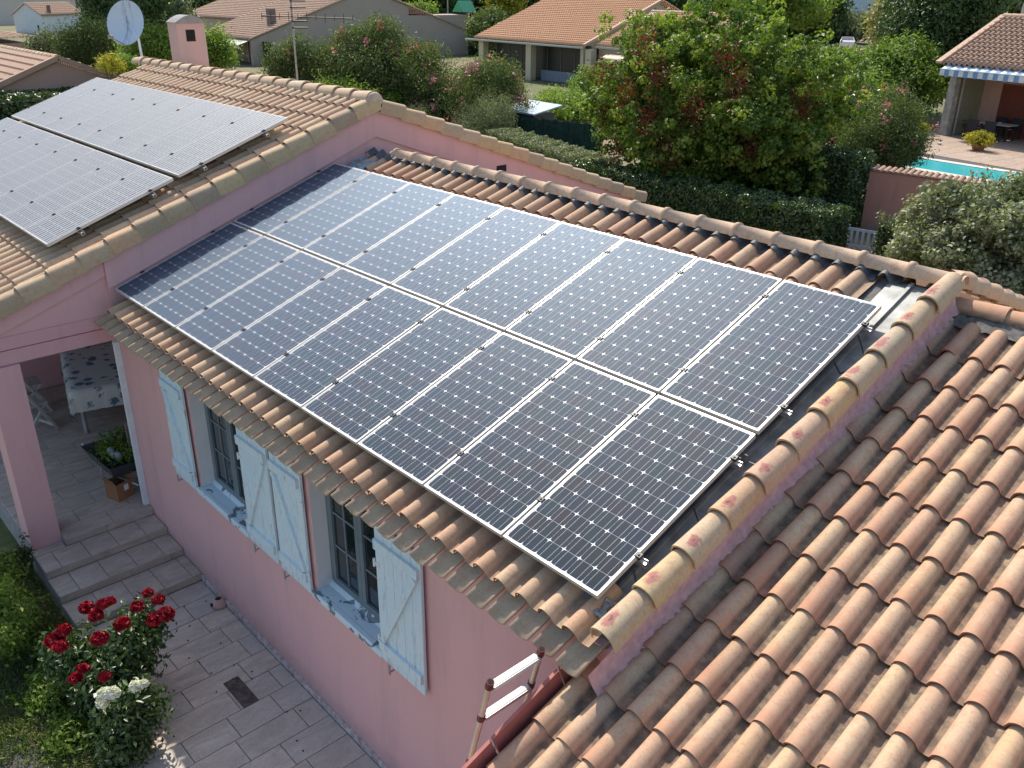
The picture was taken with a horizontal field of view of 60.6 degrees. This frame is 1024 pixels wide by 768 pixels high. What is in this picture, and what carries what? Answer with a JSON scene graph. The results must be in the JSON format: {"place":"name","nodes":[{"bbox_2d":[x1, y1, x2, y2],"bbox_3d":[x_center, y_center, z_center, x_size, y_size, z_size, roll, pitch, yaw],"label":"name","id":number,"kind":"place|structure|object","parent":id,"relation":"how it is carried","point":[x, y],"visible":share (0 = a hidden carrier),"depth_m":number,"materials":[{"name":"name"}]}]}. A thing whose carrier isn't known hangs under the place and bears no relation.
{"place":"outdoors","nodes":[
{"label":"outdoors","id":0,"kind":"place"},
{"bbox_2d":[0,518,74,665],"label":"lawn","id":1,"kind":"structure","parent":0,"point":[8,542],"depth_m":10.46,"materials":[{"name":"plant"}]},
{"bbox_2d":[0,549,50,666],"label":"green shrub","id":2,"kind":"object","parent":1,"relation":"on","point":[17,621],"visible":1,"depth_m":8.85,"materials":[{"name":"green plant"}]},
{"bbox_2d":[0,550,155,767],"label":"grass","id":3,"kind":"structure","parent":1,"relation":"on","point":[50,620],"depth_m":8.37,"materials":[{"name":"plant"}]},
{"bbox_2d":[0,0,84,24],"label":"neighbour house","id":4,"kind":"structure","parent":0,"point":[8,8],"depth_m":146.07,"materials":[{"name":"paint"}]},
{"bbox_2d":[0,581,379,767],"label":"terrace","id":5,"kind":"structure","parent":0,"point":[210,727],"depth_m":8.45,"materials":[{"name":"tile"}]},
{"bbox_2d":[5,623,102,766],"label":"green shrub","id":6,"kind":"object","parent":5,"relation":"on","point":[75,730],"visible":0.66,"depth_m":8.26,"materials":[{"name":"green plant"}]},
{"bbox_2d":[26,587,177,737],"bbox_3d":[-3.753,2.413,8.002,1.347,1.729,1.693,-11,27,-23],"label":"rose bush","id":7,"kind":"object","parent":5,"relation":"on","point":[89,673],"visible":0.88,"depth_m":8.17,"materials":[{"name":"green plant"}]},
{"bbox_2d":[78,668,176,767],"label":"rose bush","id":8,"kind":"object","parent":5,"relation":"on","point":[132,721],"visible":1,"depth_m":7.75,"materials":[{"name":"green plant"}]},
{"bbox_2d":[223,676,258,707],"bbox_3d":[-2.682,3.042,8.671,0.160,0.004,0.440,-20,32,-38],"label":"drain cover","id":9,"kind":"object","parent":5,"relation":"on","point":[241,692],"visible":1,"depth_m":8.66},
{"bbox_2d":[466,646,545,761],"bbox_3d":[-0.233,2.785,5.737,0.437,2.931,0.771,-20,32,-38],"label":"ladder","id":10,"kind":"object","parent":5,"relation":"on","point":[507,676],"visible":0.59,"depth_m":5.00,"materials":[{"name":"silver metal"}]},
{"bbox_2d":[0,2,1023,293],"bbox_3d":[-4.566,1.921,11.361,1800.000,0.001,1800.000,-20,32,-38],"label":"ground","id":11,"kind":"structure","parent":0,"point":[460,60],"depth_m":64.65,"materials":[{"name":"plant"}]},
{"bbox_2d":[0,86,74,121],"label":"laurel hedge","id":12,"kind":"object","parent":11,"relation":"on","point":[13,103],"visible":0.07,"depth_m":27.74,"materials":[{"name":"green plant"}]},
{"bbox_2d":[20,23,60,54],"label":"olive bush","id":13,"kind":"object","parent":11,"relation":"on","point":[38,43],"visible":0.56,"depth_m":39.61,"materials":[{"name":"green plant"}]},
{"bbox_2d":[11,1,81,33],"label":"neighbour house","id":14,"kind":"structure","parent":11,"relation":"on","point":[28,17],"depth_m":121.56,"materials":[{"name":"paint"}]},
{"bbox_2d":[0,44,118,93],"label":"neighbour house","id":15,"kind":"structure","parent":11,"relation":"on","point":[34,70],"depth_m":29.71,"materials":[{"name":"tile"}]},
{"bbox_2d":[44,9,121,68],"bbox_3d":[-16.479,-11.766,34.535,3.207,5.659,3.106,-12,27,-26],"label":"bush","id":16,"kind":"object","parent":11,"relation":"on","point":[82,43],"visible":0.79,"depth_m":33.24,"materials":[{"name":"green plant"}]},
{"bbox_2d":[0,383,201,632],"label":"porch steps","id":17,"kind":"structure","parent":11,"relation":"on","point":[129,548],"depth_m":10.68,"materials":[{"name":"tile"}]},
{"bbox_2d":[62,352,88,432],"bbox_3d":[-6.244,0.031,13.500,1.000,0.730,1.760,-12,27,-26],"label":"garden table","id":18,"kind":"object","parent":17,"relation":"on","point":[84,421],"visible":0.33,"depth_m":12.79,"materials":[{"name":"grey"}]},
{"bbox_2d":[60,342,123,421],"bbox_3d":[-6.243,-0.070,13.456,1.178,0.521,1.937,-12,27,-26],"label":"tablecloth","id":19,"kind":"object","parent":18,"relation":"on","point":[93,378],"visible":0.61,"depth_m":12.86,"materials":[{"name":"fabric"}]},
{"bbox_2d":[100,471,133,501],"bbox_3d":[-5.029,1.292,11.232,0.232,0.323,0.331,14,27,26],"label":"cardboard box","id":20,"kind":"object","parent":17,"relation":"on","point":[118,489],"visible":0.91,"depth_m":11.19,"materials":[{"name":"brown cardboard"}]},
{"bbox_2d":[81,435,138,485],"bbox_3d":[-5.087,1.048,11.583,0.820,0.483,1.262,-20,32,-38],"label":"planter","id":21,"kind":"object","parent":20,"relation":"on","point":[118,470],"visible":0.34,"depth_m":11.38,"materials":[{"name":"metal"}]},
{"bbox_2d":[87,420,134,467],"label":"potted seedlings","id":22,"kind":"object","parent":21,"relation":"in","point":[117,448],"visible":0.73,"depth_m":11.28,"materials":[{"name":"green plant"}]},
{"bbox_2d":[71,0,145,74],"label":"dark tree","id":23,"kind":"object","parent":11,"relation":"on","point":[102,8],"visible":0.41,"depth_m":47.11,"materials":[{"name":"green plant"}]},
{"bbox_2d":[91,50,127,79],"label":"yellow bush","id":24,"kind":"object","parent":11,"relation":"on","point":[109,64],"visible":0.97,"depth_m":25.93,"materials":[{"name":"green plant"}]},
{"bbox_2d":[108,9,171,65],"bbox_3d":[-12.423,-10.021,30.660,2.668,5.732,3.099,-20,32,-38],"label":"green shrub","id":25,"kind":"object","parent":11,"relation":"on","point":[154,41],"visible":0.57,"depth_m":29.50,"materials":[{"name":"green plant"}]},
{"bbox_2d":[121,0,176,29],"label":"dark tree","id":26,"kind":"object","parent":11,"relation":"on","point":[154,7],"visible":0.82,"depth_m":29.89,"materials":[{"name":"green plant"}]},
{"bbox_2d":[204,20,246,70],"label":"green shrub","id":27,"kind":"object","parent":11,"relation":"on","point":[220,54],"visible":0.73,"depth_m":33.80,"materials":[{"name":"green plant"}]},
{"bbox_2d":[255,26,328,82],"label":"oleander bush","id":28,"kind":"object","parent":11,"relation":"on","point":[283,69],"visible":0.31,"depth_m":41.38,"materials":[{"name":"green plant"}]},
{"bbox_2d":[0,56,647,549],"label":"house","id":29,"kind":"structure","parent":11,"relation":"on","point":[58,298],"depth_m":10.63,"materials":[{"name":"paint"}]},
{"bbox_2d":[10,190,84,235],"bbox_3d":[-7.181,-2.786,12.190,0.064,0.094,6.918,-20,32,-38],"label":"mounting rail","id":30,"kind":"object","parent":29,"relation":"attached to","point":[81,232],"visible":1,"depth_m":9.93,"materials":[{"name":"metal"}]},
{"bbox_2d":[0,129,55,160],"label":"solar panel","id":31,"kind":"object","parent":30,"relation":"attached to","point":[21,144],"visible":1,"depth_m":13.39,"materials":[{"name":"glass"}]},
{"bbox_2d":[0,135,74,177],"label":"solar panel","id":32,"kind":"object","parent":30,"relation":"attached to","point":[28,156],"visible":0.99,"depth_m":12.77,"materials":[{"name":"glass"}]},
{"bbox_2d":[0,142,94,196],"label":"solar panel","id":33,"kind":"object","parent":30,"relation":"attached to","point":[33,171],"visible":1,"depth_m":12.15,"materials":[{"name":"glass"}]},
{"bbox_2d":[0,150,118,218],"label":"solar panel","id":34,"kind":"object","parent":30,"relation":"attached to","point":[34,190],"visible":1,"depth_m":11.52,"materials":[{"name":"glass"}]},
{"bbox_2d":[3,158,143,231],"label":"solar panel","id":35,"kind":"object","parent":30,"relation":"attached to","point":[23,218],"visible":1,"depth_m":10.93,"materials":[{"name":"glass"}]},
{"bbox_2d":[24,168,173,246],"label":"solar panel","id":36,"kind":"object","parent":30,"relation":"attached to","point":[81,214],"visible":1,"depth_m":10.33,"materials":[{"name":"glass"}]},
{"bbox_2d":[27,107,206,170],"bbox_3d":[-6.050,-3.697,12.910,0.065,0.094,6.918,-20,32,-38],"label":"mounting rail","id":37,"kind":"object","parent":29,"relation":"attached to","point":[203,167],"visible":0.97,"depth_m":10.69,"materials":[{"name":"metal"}]},
{"bbox_2d":[11,77,112,122],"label":"solar panel","id":38,"kind":"object","parent":37,"relation":"attached to","point":[40,108],"visible":0.99,"depth_m":15.10,"materials":[{"name":"glass"}]},
{"bbox_2d":[27,81,131,128],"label":"solar panel","id":39,"kind":"object","parent":37,"relation":"attached to","point":[74,105],"visible":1,"depth_m":14.53,"materials":[{"name":"glass"}]},
{"bbox_2d":[43,85,152,134],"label":"solar panel","id":40,"kind":"object","parent":37,"relation":"attached to","point":[82,115],"visible":1,"depth_m":13.96,"materials":[{"name":"glass"}]},
{"bbox_2d":[61,90,174,141],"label":"solar panel","id":41,"kind":"object","parent":37,"relation":"attached to","point":[112,116],"visible":0.98,"depth_m":13.38,"materials":[{"name":"glass"}]},
{"bbox_2d":[80,94,199,149],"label":"solar panel","id":42,"kind":"object","parent":37,"relation":"attached to","point":[132,123],"visible":1,"depth_m":12.81,"materials":[{"name":"glass"}]},
{"bbox_2d":[102,99,225,157],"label":"solar panel","id":43,"kind":"object","parent":37,"relation":"attached to","point":[159,128],"visible":1,"depth_m":12.24,"materials":[{"name":"glass"}]},
{"bbox_2d":[125,105,254,166],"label":"solar panel","id":44,"kind":"object","parent":37,"relation":"attached to","point":[149,154],"visible":1,"depth_m":11.67,"materials":[{"name":"glass"}]},
{"bbox_2d":[150,111,287,177],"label":"solar panel","id":45,"kind":"object","parent":37,"relation":"attached to","point":[211,147],"visible":1,"depth_m":11.07,"materials":[{"name":"glass"}]},
{"bbox_2d":[107,0,143,64],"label":"satellite dish","id":46,"kind":"object","parent":29,"relation":"attached to","point":[125,22],"visible":0.92,"depth_m":17.29,"materials":[{"name":"metal"}]},
{"bbox_2d":[166,14,208,66],"bbox_3d":[-6.306,-6.493,17.143,0.600,1.338,0.440,-20,32,-38],"label":"chimney stack","id":47,"kind":"object","parent":29,"relation":"on","point":[187,39],"visible":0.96,"depth_m":16.90,"materials":[{"name":"paint"}]},
{"bbox_2d":[261,0,352,80],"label":"television aerial","id":48,"kind":"object","parent":29,"relation":"attached to","point":[297,16],"visible":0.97,"depth_m":14.10,"materials":[{"name":"grey metal"}]},
{"bbox_2d":[140,271,648,568],"bbox_3d":[-1.750,-0.113,7.691,0.065,0.094,7.524,-20,32,-38],"label":"mounting rail","id":49,"kind":"object","parent":29,"relation":"attached to","point":[641,561],"visible":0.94,"depth_m":5.72,"materials":[{"name":"metal"}]},
{"bbox_2d":[115,222,262,308],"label":"solar panel","id":50,"kind":"object","parent":49,"relation":"attached to","point":[150,285],"visible":1,"depth_m":10.05,"materials":[{"name":"glass"}]},
{"bbox_2d":[144,236,299,328],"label":"solar panel","id":51,"kind":"object","parent":49,"relation":"attached to","point":[195,295],"visible":1,"depth_m":9.50,"materials":[{"name":"glass"}]},
{"bbox_2d":[175,251,340,352],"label":"solar panel","id":52,"kind":"object","parent":49,"relation":"attached to","point":[227,318],"visible":1,"depth_m":8.94,"materials":[{"name":"glass"}]},
{"bbox_2d":[212,267,386,378],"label":"solar panel","id":53,"kind":"object","parent":49,"relation":"attached to","point":[262,344],"visible":1,"depth_m":8.39,"materials":[{"name":"glass"}]},
{"bbox_2d":[254,286,440,408],"bbox_3d":[-1.468,-0.368,7.880,1.580,0.035,0.808,-39,42,-27],"label":"solar panel","id":54,"kind":"object","parent":49,"relation":"attached to","point":[308,371],"visible":1,"depth_m":7.83,"materials":[{"name":"glass"}]},
{"bbox_2d":[302,308,501,445],"bbox_3d":[-0.908,-0.110,7.322,1.580,0.035,0.808,-39,42,-26],"label":"solar panel","id":55,"kind":"object","parent":49,"relation":"attached to","point":[356,406],"visible":1,"depth_m":7.28,"materials":[{"name":"glass"}]},
{"bbox_2d":[358,332,572,487],"bbox_3d":[-0.349,0.146,6.770,1.580,0.035,0.808,-39,42,-26],"label":"solar panel","id":56,"kind":"object","parent":49,"relation":"attached to","point":[425,437],"visible":1,"depth_m":6.72,"materials":[{"name":"glass"}]},
{"bbox_2d":[424,361,655,537],"bbox_3d":[0.211,0.403,6.215,1.580,0.035,0.808,-39,42,-26],"label":"solar panel","id":57,"kind":"object","parent":49,"relation":"attached to","point":[503,475],"visible":1,"depth_m":6.16,"materials":[{"name":"glass"}]},
{"bbox_2d":[503,395,755,598],"bbox_3d":[0.770,0.659,5.661,1.580,0.035,0.808,-39,42,-26],"label":"solar panel","id":58,"kind":"object","parent":49,"relation":"attached to","point":[593,524],"visible":1,"depth_m":5.60,"materials":[{"name":"glass"}]},
{"bbox_2d":[194,0,467,65],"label":"neighbour house","id":59,"kind":"structure","parent":11,"relation":"on","point":[243,19],"depth_m":83.07,"materials":[{"name":"beige concrete"}]},
{"bbox_2d":[310,66,408,107],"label":"oleander bush","id":60,"kind":"object","parent":11,"relation":"on","point":[388,97],"visible":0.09,"depth_m":40.05,"materials":[{"name":"green plant"}]},
{"bbox_2d":[305,9,441,96],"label":"oleander bush","id":61,"kind":"object","parent":11,"relation":"on","point":[368,52],"visible":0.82,"depth_m":40.51,"materials":[{"name":"green plant"}]},
{"bbox_2d":[371,34,458,111],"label":"oleander bush","id":62,"kind":"object","parent":11,"relation":"on","point":[429,58],"visible":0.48,"depth_m":41.07,"materials":[{"name":"green plant"}]},
{"bbox_2d":[398,48,539,128],"bbox_3d":[-1.664,-13.876,42.014,7.617,4.384,8.188,-20,32,-38],"label":"oleander bush","id":63,"kind":"object","parent":11,"relation":"on","point":[476,75],"visible":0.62,"depth_m":39.75,"materials":[{"name":"green plant"}]},
{"bbox_2d":[444,87,518,134],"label":"olive bush","id":64,"kind":"object","parent":11,"relation":"on","point":[490,113],"visible":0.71,"depth_m":37.80,"materials":[{"name":"green plant"}]},
{"bbox_2d":[461,1,512,64],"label":"green shrub","id":65,"kind":"object","parent":11,"relation":"on","point":[483,21],"visible":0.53,"depth_m":75.08,"materials":[{"name":"green plant"}]},
{"bbox_2d":[507,100,561,126],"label":"garden shed","id":66,"kind":"structure","parent":11,"relation":"on","point":[539,110],"depth_m":40.06,"materials":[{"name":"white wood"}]},
{"bbox_2d":[485,127,622,164],"bbox_3d":[1.315,-8.771,33.708,1.647,1.236,8.727,-11,27,-24],"label":"box hedge","id":67,"kind":"object","parent":11,"relation":"on","point":[553,148],"visible":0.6,"depth_m":33.15,"materials":[{"name":"green plant"}]},
{"bbox_2d":[513,112,602,153],"bbox_3d":[1.906,-10.833,37.981,4.572,1.450,0.238,17,29,31],"label":"screen fence","id":68,"kind":"object","parent":11,"relation":"on","point":[574,133],"visible":0.45,"depth_m":37.74,"materials":[{"name":"green fabric"}]},
{"bbox_2d":[94,147,1023,767],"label":"house wing","id":69,"kind":"structure","parent":11,"relation":"on","point":[388,615],"depth_m":7.19,"materials":[{"name":"paint"}]},
{"bbox_2d":[188,394,249,538],"bbox_3d":[-2.885,0.715,8.861,0.270,1.310,1.170,-20,32,-38],"label":"window","id":70,"kind":"structure","parent":69,"relation":"in","point":[220,468],"depth_m":9.14,"materials":[{"name":"paint"}]},
{"bbox_2d":[307,469,382,658],"bbox_3d":[-1.317,1.433,7.309,0.270,1.310,1.090,-20,32,-38],"label":"window","id":71,"kind":"structure","parent":69,"relation":"in","point":[344,551],"depth_m":7.54,"materials":[{"name":"paint"}]},
{"bbox_2d":[250,208,792,418],"bbox_3d":[-0.680,-0.975,8.373,0.065,0.094,7.524,-20,32,-38],"label":"mounting rail","id":72,"kind":"object","parent":69,"relation":"attached to","point":[785,412],"visible":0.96,"depth_m":6.16,"materials":[{"name":"metal"}]},
{"bbox_2d":[234,163,369,235],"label":"solar panel","id":73,"kind":"object","parent":72,"relation":"attached to","point":[272,214],"visible":1,"depth_m":10.77,"materials":[{"name":"glass"}]},
{"bbox_2d":[266,172,409,250],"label":"solar panel","id":74,"kind":"object","parent":72,"relation":"attached to","point":[306,228],"visible":1,"depth_m":10.21,"materials":[{"name":"glass"}]},
{"bbox_2d":[303,183,454,267],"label":"solar panel","id":75,"kind":"object","parent":72,"relation":"attached to","point":[344,244],"visible":1,"depth_m":9.66,"materials":[{"name":"glass"}]},
{"bbox_2d":[345,194,503,286],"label":"solar panel","id":76,"kind":"object","parent":72,"relation":"attached to","point":[396,256],"visible":1,"depth_m":9.11,"materials":[{"name":"glass"}]},
{"bbox_2d":[392,207,560,307],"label":"solar panel","id":77,"kind":"object","parent":72,"relation":"attached to","point":[451,272],"visible":1,"depth_m":8.55,"materials":[{"name":"glass"}]},
{"bbox_2d":[445,222,623,332],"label":"solar panel","id":78,"kind":"object","parent":72,"relation":"attached to","point":[505,296],"visible":1,"depth_m":7.99,"materials":[{"name":"glass"}]},
{"bbox_2d":[506,239,697,360],"bbox_3d":[0.777,-0.761,7.487,1.580,0.035,0.808,-39,42,-26],"label":"solar panel","id":79,"kind":"object","parent":72,"relation":"attached to","point":[581,312],"visible":1,"depth_m":7.44,"materials":[{"name":"glass"}]},
{"bbox_2d":[577,258,781,394],"bbox_3d":[1.337,-0.505,6.933,1.580,0.035,0.808,-39,42,-26],"label":"solar panel","id":80,"kind":"object","parent":72,"relation":"attached to","point":[694,311],"visible":1,"depth_m":6.88,"materials":[{"name":"glass"}]},
{"bbox_2d":[661,280,880,434],"bbox_3d":[1.897,-0.248,6.378,1.580,0.035,0.808,-39,42,-26],"label":"solar panel","id":81,"kind":"object","parent":72,"relation":"attached to","point":[759,364],"visible":1,"depth_m":6.32,"materials":[{"name":"glass"}]},
{"bbox_2d":[530,83,618,122],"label":"green shrub","id":82,"kind":"object","parent":11,"relation":"on","point":[568,98],"visible":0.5,"depth_m":47.20,"materials":[{"name":"green plant"}]},
{"bbox_2d":[561,158,855,247],"bbox_3d":[5.099,-5.166,25.371,1.564,1.627,9.489,-21,32,-39],"label":"laurel hedge","id":83,"kind":"object","parent":11,"relation":"on","point":[813,219],"visible":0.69,"depth_m":23.70,"materials":[{"name":"green plant"}]},
{"bbox_2d":[557,0,875,199],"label":"plum tree","id":84,"kind":"object","parent":11,"relation":"on","point":[784,89],"visible":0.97,"depth_m":25.50,"materials":[{"name":"green plant"}]},
{"bbox_2d":[462,296,1023,767],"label":"side extension","id":85,"kind":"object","parent":11,"relation":"on","point":[856,600],"visible":0.98,"depth_m":4.96,"materials":[{"name":"ceramic"}]},
{"bbox_2d":[684,139,876,227],"bbox_3d":[8.197,-6.537,27.588,5.951,2.377,1.684,22,32,39],"label":"laurel hedge","id":86,"kind":"object","parent":11,"relation":"on","point":[846,170],"visible":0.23,"depth_m":25.77,"materials":[{"name":"green plant"}]},
{"bbox_2d":[721,0,844,33],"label":"green tree","id":87,"kind":"object","parent":11,"relation":"on","point":[799,13],"visible":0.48,"depth_m":87.58,"materials":[{"name":"green plant"}]},
{"bbox_2d":[763,0,857,43],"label":"dark tree","id":88,"kind":"object","parent":11,"relation":"on","point":[836,25],"visible":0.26,"depth_m":113.94,"materials":[{"name":"green plant"}]},
{"bbox_2d":[792,5,870,44],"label":"green shrub","id":89,"kind":"object","parent":11,"relation":"on","point":[856,32],"visible":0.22,"depth_m":117.31,"materials":[{"name":"green plant"}]},
{"bbox_2d":[792,38,872,73],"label":"green shrub","id":90,"kind":"object","parent":11,"relation":"on","point":[855,54],"visible":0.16,"depth_m":76.11,"materials":[{"name":"green plant"}]},
{"bbox_2d":[810,62,898,144],"bbox_3d":[13.428,-11.485,37.090,3.740,4.302,6.142,-20,32,-38],"label":"laurel tree","id":91,"kind":"object","parent":11,"relation":"on","point":[846,116],"visible":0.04,"depth_m":35.73,"materials":[{"name":"green plant"}]},
{"bbox_2d":[825,75,946,173],"bbox_3d":[14.080,-9.891,33.749,4.575,3.742,4.259,11,26,22],"label":"oleander bush","id":92,"kind":"object","parent":11,"relation":"on","point":[893,142],"visible":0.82,"depth_m":33.00,"materials":[{"name":"green plant"}]},
{"bbox_2d":[861,0,911,50],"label":"creeper bank","id":93,"kind":"structure","parent":11,"relation":"on","point":[870,18],"depth_m":86.20,"materials":[{"name":"green plant"}]},
{"bbox_2d":[871,217,921,264],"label":"clipped shrub","id":94,"kind":"object","parent":11,"relation":"on","point":[886,235],"visible":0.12,"depth_m":21.94,"materials":[{"name":"green plant"}]},
{"bbox_2d":[860,24,955,122],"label":"bay tree","id":95,"kind":"object","parent":11,"relation":"on","point":[906,59],"visible":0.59,"depth_m":44.98,"materials":[{"name":"green plant"}]},
{"bbox_2d":[860,164,1018,229],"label":"garden wall","id":96,"kind":"structure","parent":11,"relation":"on","point":[887,191],"depth_m":25.48,"materials":[{"name":"paint"}]},
{"bbox_2d":[869,0,1016,113],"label":"evergreen tree","id":97,"kind":"object","parent":11,"relation":"on","point":[949,24],"visible":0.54,"depth_m":47.02,"materials":[{"name":"green plant"}]},
{"bbox_2d":[875,164,1023,295],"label":"olive tree","id":98,"kind":"object","parent":11,"relation":"on","point":[980,233],"visible":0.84,"depth_m":18.86,"materials":[{"name":"green plant"}]},
{"bbox_2d":[936,13,1023,138],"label":"patio house","id":99,"kind":"structure","parent":11,"relation":"on","point":[984,100],"depth_m":42.71,"materials":[{"name":"tile"}]},
{"bbox_2d":[939,64,1023,83],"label":"awning","id":100,"kind":"object","parent":99,"relation":"attached to","point":[999,74],"visible":1,"depth_m":40.48,"materials":[{"name":"fabric"}]},
{"bbox_2d":[994,84,1023,138],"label":"door","id":101,"kind":"structure","parent":99,"relation":"in","point":[1011,104],"depth_m":42.60,"materials":[{"name":"red paint"}]},
{"bbox_2d":[465,0,750,94],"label":"neighbour house","id":102,"kind":"structure","parent":0,"point":[549,53],"depth_m":66.75,"materials":[{"name":"tile"}]},
{"bbox_2d":[908,159,1018,179],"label":"pool water","id":103,"kind":"structure","parent":0,"point":[948,168],"depth_m":35.06,"materials":[{"name":"teal liquid"}]},
{"bbox_2d":[921,130,1023,171],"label":"patio","id":104,"kind":"structure","parent":0,"point":[1008,154],"depth_m":38.83,"materials":[{"name":"tile"}]},
{"bbox_2d":[962,129,996,150],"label":"potted plant","id":105,"kind":"object","parent":104,"relation":"on","point":[980,140],"visible":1,"depth_m":38.99,"materials":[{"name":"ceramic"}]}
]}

